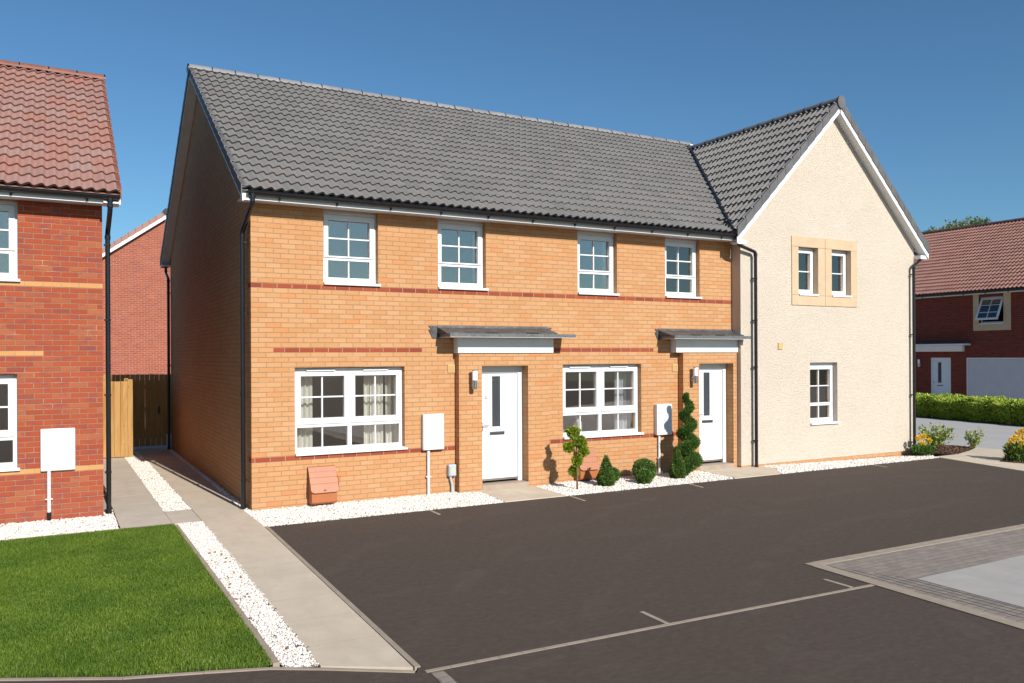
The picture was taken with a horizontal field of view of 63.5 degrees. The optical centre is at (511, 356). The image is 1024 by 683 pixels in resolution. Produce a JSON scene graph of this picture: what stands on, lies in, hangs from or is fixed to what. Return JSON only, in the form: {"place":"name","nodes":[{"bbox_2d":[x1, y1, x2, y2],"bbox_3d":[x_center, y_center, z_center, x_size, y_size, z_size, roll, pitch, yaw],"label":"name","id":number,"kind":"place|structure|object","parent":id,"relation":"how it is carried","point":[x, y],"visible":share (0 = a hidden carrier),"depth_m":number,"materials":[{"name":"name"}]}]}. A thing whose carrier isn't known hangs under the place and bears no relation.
{"place":"outdoors","nodes":[
{"label":"outdoors","id":0,"kind":"place"},
{"bbox_2d":[0,523,272,677],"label":"lawn","id":1,"kind":"structure","parent":0,"point":[13,676],"depth_m":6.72,"materials":[{"name":"plant"}]},
{"bbox_2d":[0,525,158,540],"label":"kerb","id":2,"kind":"structure","parent":1,"relation":"on","point":[71,533],"depth_m":10.71,"materials":[{"name":"grey concrete"}]},
{"bbox_2d":[174,525,279,666],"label":"kerb","id":3,"kind":"structure","parent":1,"relation":"on","point":[275,661],"depth_m":7.48,"materials":[{"name":"grey concrete"}]},
{"bbox_2d":[102,208,170,381],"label":"brick house","id":4,"kind":"structure","parent":0,"point":[138,295],"depth_m":33.55,"materials":[{"name":"red brick"}]},
{"bbox_2d":[103,457,171,528],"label":"path","id":5,"kind":"structure","parent":0,"point":[134,503],"depth_m":13.33,"materials":[{"name":"beige concrete"}]},
{"bbox_2d":[103,379,132,457],"bbox_3d":[-9.173,1.437,18.868,0.960,1.800,0.123,0,0,-29],"label":"fence panel","id":6,"kind":"object","parent":5,"relation":"on","point":[122,434],"visible":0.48,"depth_m":18.93,"materials":[{"name":"brown wood"}]},
{"bbox_2d":[28,665,282,677],"bbox_3d":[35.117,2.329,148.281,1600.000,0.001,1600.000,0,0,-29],"label":"ground","id":7,"kind":"structure","parent":0,"point":[136,675],"depth_m":6.48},
{"bbox_2d":[922,219,970,231],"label":"tree","id":8,"kind":"object","parent":7,"relation":"on","point":[953,224],"visible":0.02,"depth_m":59.01,"materials":[{"name":"green plant"}]},
{"bbox_2d":[958,215,991,225],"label":"tree","id":9,"kind":"object","parent":7,"relation":"on","point":[979,220],"visible":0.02,"depth_m":59.34,"materials":[{"name":"green plant"}]},
{"bbox_2d":[124,449,190,511],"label":"gravel","id":10,"kind":"structure","parent":0,"point":[159,488],"depth_m":14.79,"materials":[{"name":"white gravel"}]},
{"bbox_2d":[164,509,201,524],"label":"path","id":11,"kind":"structure","parent":0,"point":[181,516],"depth_m":11.90,"materials":[{"name":"beige concrete"}]},
{"bbox_2d":[169,449,251,510],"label":"gravel","id":12,"kind":"structure","parent":0,"point":[222,490],"depth_m":15.13,"materials":[{"name":"white gravel"}]},
{"bbox_2d":[177,521,318,666],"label":"gravel","id":13,"kind":"structure","parent":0,"point":[202,540],"depth_m":7.80,"materials":[{"name":"white gravel"}]},
{"bbox_2d":[208,551,308,648],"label":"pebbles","id":14,"kind":"object","parent":13,"relation":"on","point":[286,647],"visible":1,"depth_m":7.86,"materials":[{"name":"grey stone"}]},
{"bbox_2d":[137,448,412,669],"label":"path","id":15,"kind":"structure","parent":0,"point":[376,651],"depth_m":8.37,"materials":[{"name":"beige concrete"}]},
{"bbox_2d":[245,491,503,526],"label":"gravel","id":16,"kind":"structure","parent":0,"point":[333,511],"depth_m":12.52,"materials":[{"name":"white gravel"}]},
{"bbox_2d":[0,458,1023,682],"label":"car park","id":17,"kind":"structure","parent":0,"point":[426,590],"depth_m":8.32,"materials":[{"name":"grey asphalt"}]},
{"bbox_2d":[0,667,414,680],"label":"kerb","id":18,"kind":"structure","parent":17,"relation":"on","point":[201,672],"depth_m":6.01,"materials":[{"name":"grey concrete"}]},
{"bbox_2d":[265,526,420,672],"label":"kerb","id":19,"kind":"structure","parent":17,"relation":"on","point":[413,663],"depth_m":7.52,"materials":[{"name":"concrete"}]},
{"bbox_2d":[431,670,456,682],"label":"bay marking","id":20,"kind":"object","parent":17,"relation":"on","point":[443,676],"visible":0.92,"depth_m":5.91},
{"bbox_2d":[425,584,873,672],"bbox_3d":[1.488,2.310,7.135,4.777,0.054,0.045,0,0,-28],"label":"bay marking","id":21,"kind":"object","parent":17,"relation":"on","point":[602,637],"visible":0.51,"depth_m":6.87,"materials":[{"name":"paint"}]},
{"bbox_2d":[429,465,884,514],"bbox_3d":[3.239,2.302,14.551,10.015,0.054,0.521,0,0,-29],"label":"bay marking","id":22,"kind":"object","parent":17,"relation":"on","point":[585,500],"visible":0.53,"depth_m":13.28,"materials":[{"name":"paint"}]},
{"bbox_2d":[640,579,851,623],"bbox_3d":[2.257,2.307,7.767,2.330,0.054,0.366,0,0,-27],"label":"bay marking","id":23,"kind":"object","parent":17,"relation":"on","point":[654,617],"visible":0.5,"depth_m":7.35,"materials":[{"name":"paint"}]},
{"bbox_2d":[813,524,1023,629],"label":"kerb","id":24,"kind":"structure","parent":17,"relation":"on","point":[974,612],"depth_m":8.55,"materials":[{"name":"concrete"}]},
{"bbox_2d":[805,562,826,566],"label":"kerb","id":25,"kind":"structure","parent":24,"relation":"on","point":[812,564],"depth_m":9.02,"materials":[{"name":"concrete"}]},
{"bbox_2d":[0,0,1023,247],"label":"sky","id":26,"kind":"structure","parent":0,"point":[934,88],"materials":[{"name":"blue"}]},
{"bbox_2d":[479,486,565,501],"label":"path","id":27,"kind":"structure","parent":0,"point":[520,494],"depth_m":13.72,"materials":[{"name":"beige concrete"}]},
{"bbox_2d":[103,434,946,508],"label":"yard","id":28,"kind":"structure","parent":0,"point":[160,446],"depth_m":22.36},
{"bbox_2d":[0,60,121,523],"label":"brick house","id":29,"kind":"structure","parent":28,"relation":"on","point":[60,185],"depth_m":11.84,"materials":[{"name":"red brick"}]},
{"bbox_2d":[0,200,19,281],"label":"window","id":30,"kind":"structure","parent":29,"relation":"in","point":[11,207],"depth_m":11.57,"materials":[{"name":"white plastic"}]},
{"bbox_2d":[0,375,19,471],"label":"window","id":31,"kind":"structure","parent":29,"relation":"in","point":[10,434],"depth_m":11.56,"materials":[{"name":"white plastic"}]},
{"bbox_2d":[40,428,74,520],"bbox_3d":[-6.425,1.675,11.723,0.432,1.300,0.073,0,0,-29],"label":"meter box","id":32,"kind":"object","parent":29,"relation":"attached to","point":[57,449],"visible":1,"depth_m":11.68,"materials":[{"name":"white plastic"}]},
{"bbox_2d":[43,430,72,468],"bbox_3d":[-6.412,1.322,11.697,0.376,0.535,0.013,0,0,-29],"label":"door","id":33,"kind":"structure","parent":32,"relation":"in","point":[57,445],"depth_m":11.69,"materials":[{"name":"white plastic"}]},
{"bbox_2d":[103,374,170,434],"bbox_3d":[-10.765,1.442,24.763,12.000,1.806,0.078,0,0,-29],"label":"garden fence","id":34,"kind":"object","parent":28,"relation":"on","point":[133,377],"visible":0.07,"depth_m":24.67,"materials":[{"name":"wood"}]},
{"bbox_2d":[124,378,166,446],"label":"gate","id":35,"kind":"structure","parent":28,"relation":"on","point":[157,409],"depth_m":21.05,"materials":[{"name":"brown wood"}]},
{"bbox_2d":[160,63,750,510],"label":"brick house","id":36,"kind":"structure","parent":28,"relation":"on","point":[360,283],"depth_m":14.72,"materials":[{"name":"orange brick"}]},
{"bbox_2d":[307,465,338,504],"bbox_3d":[-2.882,1.985,12.750,0.477,0.566,0.249,0,0,-29],"label":"gas box","id":37,"kind":"object","parent":36,"relation":"attached to","point":[323,485],"visible":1,"depth_m":12.71,"materials":[{"name":"plastic"}]},
{"bbox_2d":[295,367,407,455],"bbox_3d":[-2.553,0.854,13.154,1.820,1.338,0.220,0,0,-29],"label":"window","id":38,"kind":"structure","parent":36,"relation":"in","point":[349,418],"depth_m":13.17,"materials":[{"name":"white plastic"}]},
{"bbox_2d":[323,210,380,286],"bbox_3d":[-2.560,-1.702,13.156,0.924,1.178,0.220,0,0,-29],"label":"window","id":39,"kind":"structure","parent":36,"relation":"in","point":[329,215],"depth_m":13.20,"materials":[{"name":"white plastic"}]},
{"bbox_2d":[421,413,443,494],"bbox_3d":[-1.306,1.628,13.705,0.375,1.345,0.108,0,0,-29],"label":"meter box","id":40,"kind":"object","parent":36,"relation":"attached to","point":[432,430],"visible":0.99,"depth_m":13.66,"materials":[{"name":"white plastic"}]},
{"bbox_2d":[425,415,442,448],"bbox_3d":[-1.285,1.252,13.664,0.319,0.533,0.013,0,0,-29],"label":"door","id":41,"kind":"structure","parent":40,"relation":"in","point":[433,424],"depth_m":13.66,"materials":[{"name":"white plastic"}]},
{"bbox_2d":[447,464,455,491],"bbox_3d":[-1.007,2.047,13.875,0.140,0.466,0.100,0,0,-29],"label":"isolator box","id":42,"kind":"object","parent":36,"relation":"attached to","point":[451,470],"visible":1,"depth_m":13.85,"materials":[{"name":"grey plastic"}]},
{"bbox_2d":[438,219,488,290],"bbox_3d":[-0.860,-1.710,14.098,0.927,1.178,0.220,0,0,-29],"label":"window","id":43,"kind":"structure","parent":36,"relation":"in","point":[476,227],"depth_m":14.14,"materials":[{"name":"white plastic"}]},
{"bbox_2d":[469,370,477,388],"bbox_3d":[-0.637,0.391,13.876,0.100,0.323,0.164,0,0,-29],"label":"wall light","id":44,"kind":"object","parent":36,"relation":"attached to","point":[473,383],"visible":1,"depth_m":13.81,"materials":[{"name":"white glass"}]},
{"bbox_2d":[482,373,517,480],"bbox_3d":[-0.223,1.228,14.441,0.726,1.865,0.100,0,0,-29],"label":"door","id":45,"kind":"structure","parent":36,"relation":"in","point":[499,390],"depth_m":14.46,"materials":[{"name":"white plastic"}]},
{"bbox_2d":[574,416,581,430],"bbox_3d":[1.230,1.291,15.495,0.156,0.324,0.156,0,0,-29],"label":"vase","id":46,"kind":"object","parent":36,"relation":"on","point":[576,422],"visible":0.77,"depth_m":15.45,"materials":[{"name":"beige ceramic"}]},
{"bbox_2d":[574,447,598,479],"bbox_3d":[1.391,1.965,15.118,0.467,0.566,0.249,0,0,-29],"label":"gas box","id":47,"kind":"object","parent":36,"relation":"attached to","point":[588,468],"visible":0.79,"depth_m":15.06,"materials":[{"name":"plastic"}]},
{"bbox_2d":[577,231,619,295],"bbox_3d":[1.572,-1.722,15.446,0.916,1.178,0.220,0,0,-29],"label":"window","id":48,"kind":"structure","parent":36,"relation":"in","point":[581,235],"depth_m":15.51,"materials":[{"name":"white plastic"}]},
{"bbox_2d":[563,364,643,438],"bbox_3d":[1.682,0.834,15.501,1.807,1.338,0.220,0,0,-29],"label":"window","id":49,"kind":"structure","parent":36,"relation":"in","point":[598,370],"depth_m":15.54,"materials":[{"name":"white plastic"}]},
{"bbox_2d":[654,404,671,473],"bbox_3d":[2.935,1.605,16.053,0.370,1.352,0.113,0,0,-29],"label":"meter box","id":50,"kind":"object","parent":36,"relation":"attached to","point":[662,419],"visible":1,"depth_m":16.00,"materials":[{"name":"white plastic"}]},
{"bbox_2d":[658,405,670,433],"bbox_3d":[2.957,1.227,16.009,0.314,0.537,0.013,0,0,-29],"label":"door","id":51,"kind":"structure","parent":50,"relation":"in","point":[664,412],"depth_m":16.00,"materials":[{"name":"white plastic"}]},
{"bbox_2d":[665,238,701,298],"bbox_3d":[3.354,-1.730,16.434,0.910,1.178,0.220,0,0,-29],"label":"window","id":52,"kind":"structure","parent":36,"relation":"in","point":[680,255],"depth_m":16.49,"materials":[{"name":"white plastic"}]},
{"bbox_2d":[690,367,697,382],"bbox_3d":[3.574,0.371,16.210,0.100,0.323,0.164,0,0,-29],"label":"wall light","id":53,"kind":"object","parent":36,"relation":"attached to","point":[695,375],"visible":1,"depth_m":16.15,"materials":[{"name":"white glass"}]},
{"bbox_2d":[699,369,722,461],"bbox_3d":[3.990,1.208,16.775,0.726,1.865,0.100,0,0,-29],"label":"door","id":54,"kind":"structure","parent":36,"relation":"in","point":[710,381],"depth_m":16.81,"materials":[{"name":"white plastic"}]},
{"bbox_2d":[685,95,928,466],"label":"rendered house","id":55,"kind":"structure","parent":28,"relation":"on","point":[821,223],"depth_m":18.08,"materials":[{"name":"beige paint"}]},
{"bbox_2d":[798,248,818,295],"bbox_3d":[6.300,-1.806,17.787,0.599,1.032,0.225,0,0,-29],"label":"window","id":56,"kind":"structure","parent":55,"relation":"in","point":[805,254],"depth_m":17.89,"materials":[{"name":"white plastic"}]},
{"bbox_2d":[810,362,839,424],"bbox_3d":[6.741,0.807,18.025,0.884,1.336,0.235,0,0,-29],"label":"window","id":57,"kind":"structure","parent":55,"relation":"in","point":[821,373],"depth_m":18.12,"materials":[{"name":"white plastic"}]},
{"bbox_2d":[832,251,851,297],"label":"window","id":58,"kind":"structure","parent":55,"relation":"in","point":[838,257],"depth_m":18.40,"materials":[{"name":"white plastic"}]},
{"bbox_2d":[701,466,780,478],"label":"path","id":59,"kind":"structure","parent":0,"point":[740,472],"depth_m":16.19,"materials":[{"name":"beige concrete"}]},
{"bbox_2d":[762,454,938,473],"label":"gravel","id":60,"kind":"structure","parent":0,"point":[797,467],"depth_m":17.40,"materials":[{"name":"white gravel"}]},
{"bbox_2d":[825,528,1023,622],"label":"paved apron","id":61,"kind":"object","parent":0,"point":[914,564],"visible":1,"depth_m":9.08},
{"bbox_2d":[831,566,1022,617],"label":"drain slot","id":62,"kind":"object","parent":61,"relation":"on","point":[942,593],"visible":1,"depth_m":7.92,"materials":[{"name":"grey"}]},
{"bbox_2d":[927,444,975,454],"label":"bark mulch","id":63,"kind":"object","parent":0,"point":[955,449],"visible":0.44,"depth_m":19.50,"materials":[{"name":"brown wood"}]},
{"bbox_2d":[910,433,935,455],"bbox_3d":[9.434,2.033,19.015,0.566,0.533,0.583,0,0,-29],"label":"flower clump","id":64,"kind":"object","parent":63,"relation":"on","point":[923,447],"visible":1,"depth_m":18.95,"materials":[{"name":"green plant"}]},
{"bbox_2d":[918,423,958,445],"bbox_3d":[10.174,1.918,19.845,0.951,0.627,0.860,0,0,-29],"label":"shrub","id":65,"kind":"object","parent":63,"relation":"on","point":[938,438],"visible":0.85,"depth_m":19.74,"materials":[{"name":"green plant"}]},
{"bbox_2d":[964,427,986,448],"bbox_3d":[11.037,1.955,19.730,0.489,0.540,0.489,0,0,31],"label":"shrub","id":66,"kind":"object","parent":63,"relation":"on","point":[968,437],"visible":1,"depth_m":19.74,"materials":[{"name":"green plant"}]},
{"bbox_2d":[916,417,1023,449],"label":"driveway","id":67,"kind":"structure","parent":0,"point":[998,436],"depth_m":24.57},
{"bbox_2d":[914,217,1023,398],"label":"brick house","id":68,"kind":"structure","parent":67,"relation":"on","point":[969,303],"depth_m":34.74,"materials":[{"name":"brick"}]},
{"bbox_2d":[933,361,948,394],"bbox_3d":[18.300,1.173,35.324,0.100,1.960,0.745,0,0,-29],"label":"door","id":69,"kind":"structure","parent":68,"relation":"in","point":[940,368],"depth_m":35.35,"materials":[{"name":"white plastic"}]},
{"bbox_2d":[975,296,1003,323],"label":"window","id":70,"kind":"structure","parent":68,"relation":"in","point":[989,308],"depth_m":33.32,"materials":[{"name":"white plastic"}]},
{"bbox_2d":[966,358,1023,398],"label":"garage door","id":71,"kind":"structure","parent":68,"relation":"in","point":[1004,377],"depth_m":33.28,"materials":[{"name":"grey metal"}]},
{"bbox_2d":[916,416,1023,426],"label":"soil","id":72,"kind":"structure","parent":0,"point":[970,421],"depth_m":27.98,"materials":[{"name":"brown soil"}]},
{"bbox_2d":[916,392,1023,424],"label":"hedge","id":73,"kind":"object","parent":72,"relation":"on","point":[998,409],"visible":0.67,"depth_m":28.22,"materials":[{"name":"green plant"}]},
{"bbox_2d":[918,555,1023,607],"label":"forecourt","id":74,"kind":"structure","parent":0,"point":[1001,580],"depth_m":8.36,"materials":[{"name":"concrete"}]},
{"bbox_2d":[936,447,1023,470],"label":"path","id":75,"kind":"structure","parent":0,"point":[987,456],"depth_m":18.11,"materials":[{"name":"beige concrete"}]},
{"label":"mulch bed","id":76,"kind":"structure","parent":0,"visible":0},
{"bbox_2d":[1001,458,1023,462],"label":"bark mulch","id":77,"kind":"object","parent":76,"relation":"on","point":[1012,461],"visible":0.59,"depth_m":17.46,"materials":[{"name":"brown wood"}]},
{"bbox_2d":[1002,427,1023,460],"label":"flower clump","id":78,"kind":"object","parent":76,"relation":"on","point":[1012,454],"visible":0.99,"depth_m":17.60,"materials":[{"name":"yellow plant"}]},
{"label":"gravel bed","id":79,"kind":"structure","parent":0,"visible":0},
{"bbox_2d":[537,470,735,495],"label":"gravel","id":80,"kind":"structure","parent":79,"relation":"on","point":[589,486],"depth_m":14.75,"materials":[{"name":"white gravel"}]},
{"bbox_2d":[562,426,590,490],"bbox_3d":[1.104,1.740,14.187,0.467,1.138,0.368,0,0,30],"label":"topiary tree","id":81,"kind":"object","parent":80,"relation":"on","point":[573,434],"visible":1,"depth_m":14.14,"materials":[{"name":"green plant"}]},
{"bbox_2d":[595,454,615,486],"bbox_3d":[1.663,2.014,14.593,0.356,0.583,0.374,0,0,-29],"label":"cone bush","id":82,"kind":"object","parent":80,"relation":"on","point":[606,476],"visible":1,"depth_m":14.51,"materials":[{"name":"green plant"}]},
{"bbox_2d":[613,467,619,480],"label":"ball bush","id":83,"kind":"object","parent":80,"relation":"on","point":[617,473],"visible":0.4,"depth_m":14.84,"materials":[{"name":"green plant"}]},
{"bbox_2d":[635,468,652,484],"bbox_3d":[2.362,2.156,14.819,0.333,0.315,0.338,0,0,-29],"label":"ball bush","id":84,"kind":"object","parent":80,"relation":"on","point":[644,475],"visible":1,"depth_m":14.72,"materials":[{"name":"green plant"}]},
{"bbox_2d":[631,458,657,478],"bbox_3d":[2.436,2.090,15.247,0.492,0.441,0.495,0,0,-29],"label":"ball bush","id":85,"kind":"object","parent":80,"relation":"on","point":[646,463],"visible":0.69,"depth_m":15.14,"materials":[{"name":"green plant"}]},
{"bbox_2d":[668,448,685,478],"bbox_3d":[3.094,2.012,15.445,0.350,0.586,0.364,0,0,-29],"label":"cone bush","id":86,"kind":"object","parent":80,"relation":"on","point":[677,469],"visible":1,"depth_m":15.37,"materials":[{"name":"green plant"}]},
{"bbox_2d":[673,392,702,475],"bbox_3d":[3.309,1.475,15.690,0.641,1.616,0.630,0,0,-29],"label":"spiral topiary","id":87,"kind":"object","parent":80,"relation":"on","point":[687,447],"visible":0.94,"depth_m":15.60,"materials":[{"name":"green plant"}]},
{"label":"gravel bed","id":88,"kind":"structure","parent":0,"visible":0},
{"bbox_2d":[0,509,118,539],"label":"gravel","id":89,"kind":"structure","parent":88,"relation":"on","point":[13,530],"depth_m":11.22,"materials":[{"name":"white gravel"}]}
]}

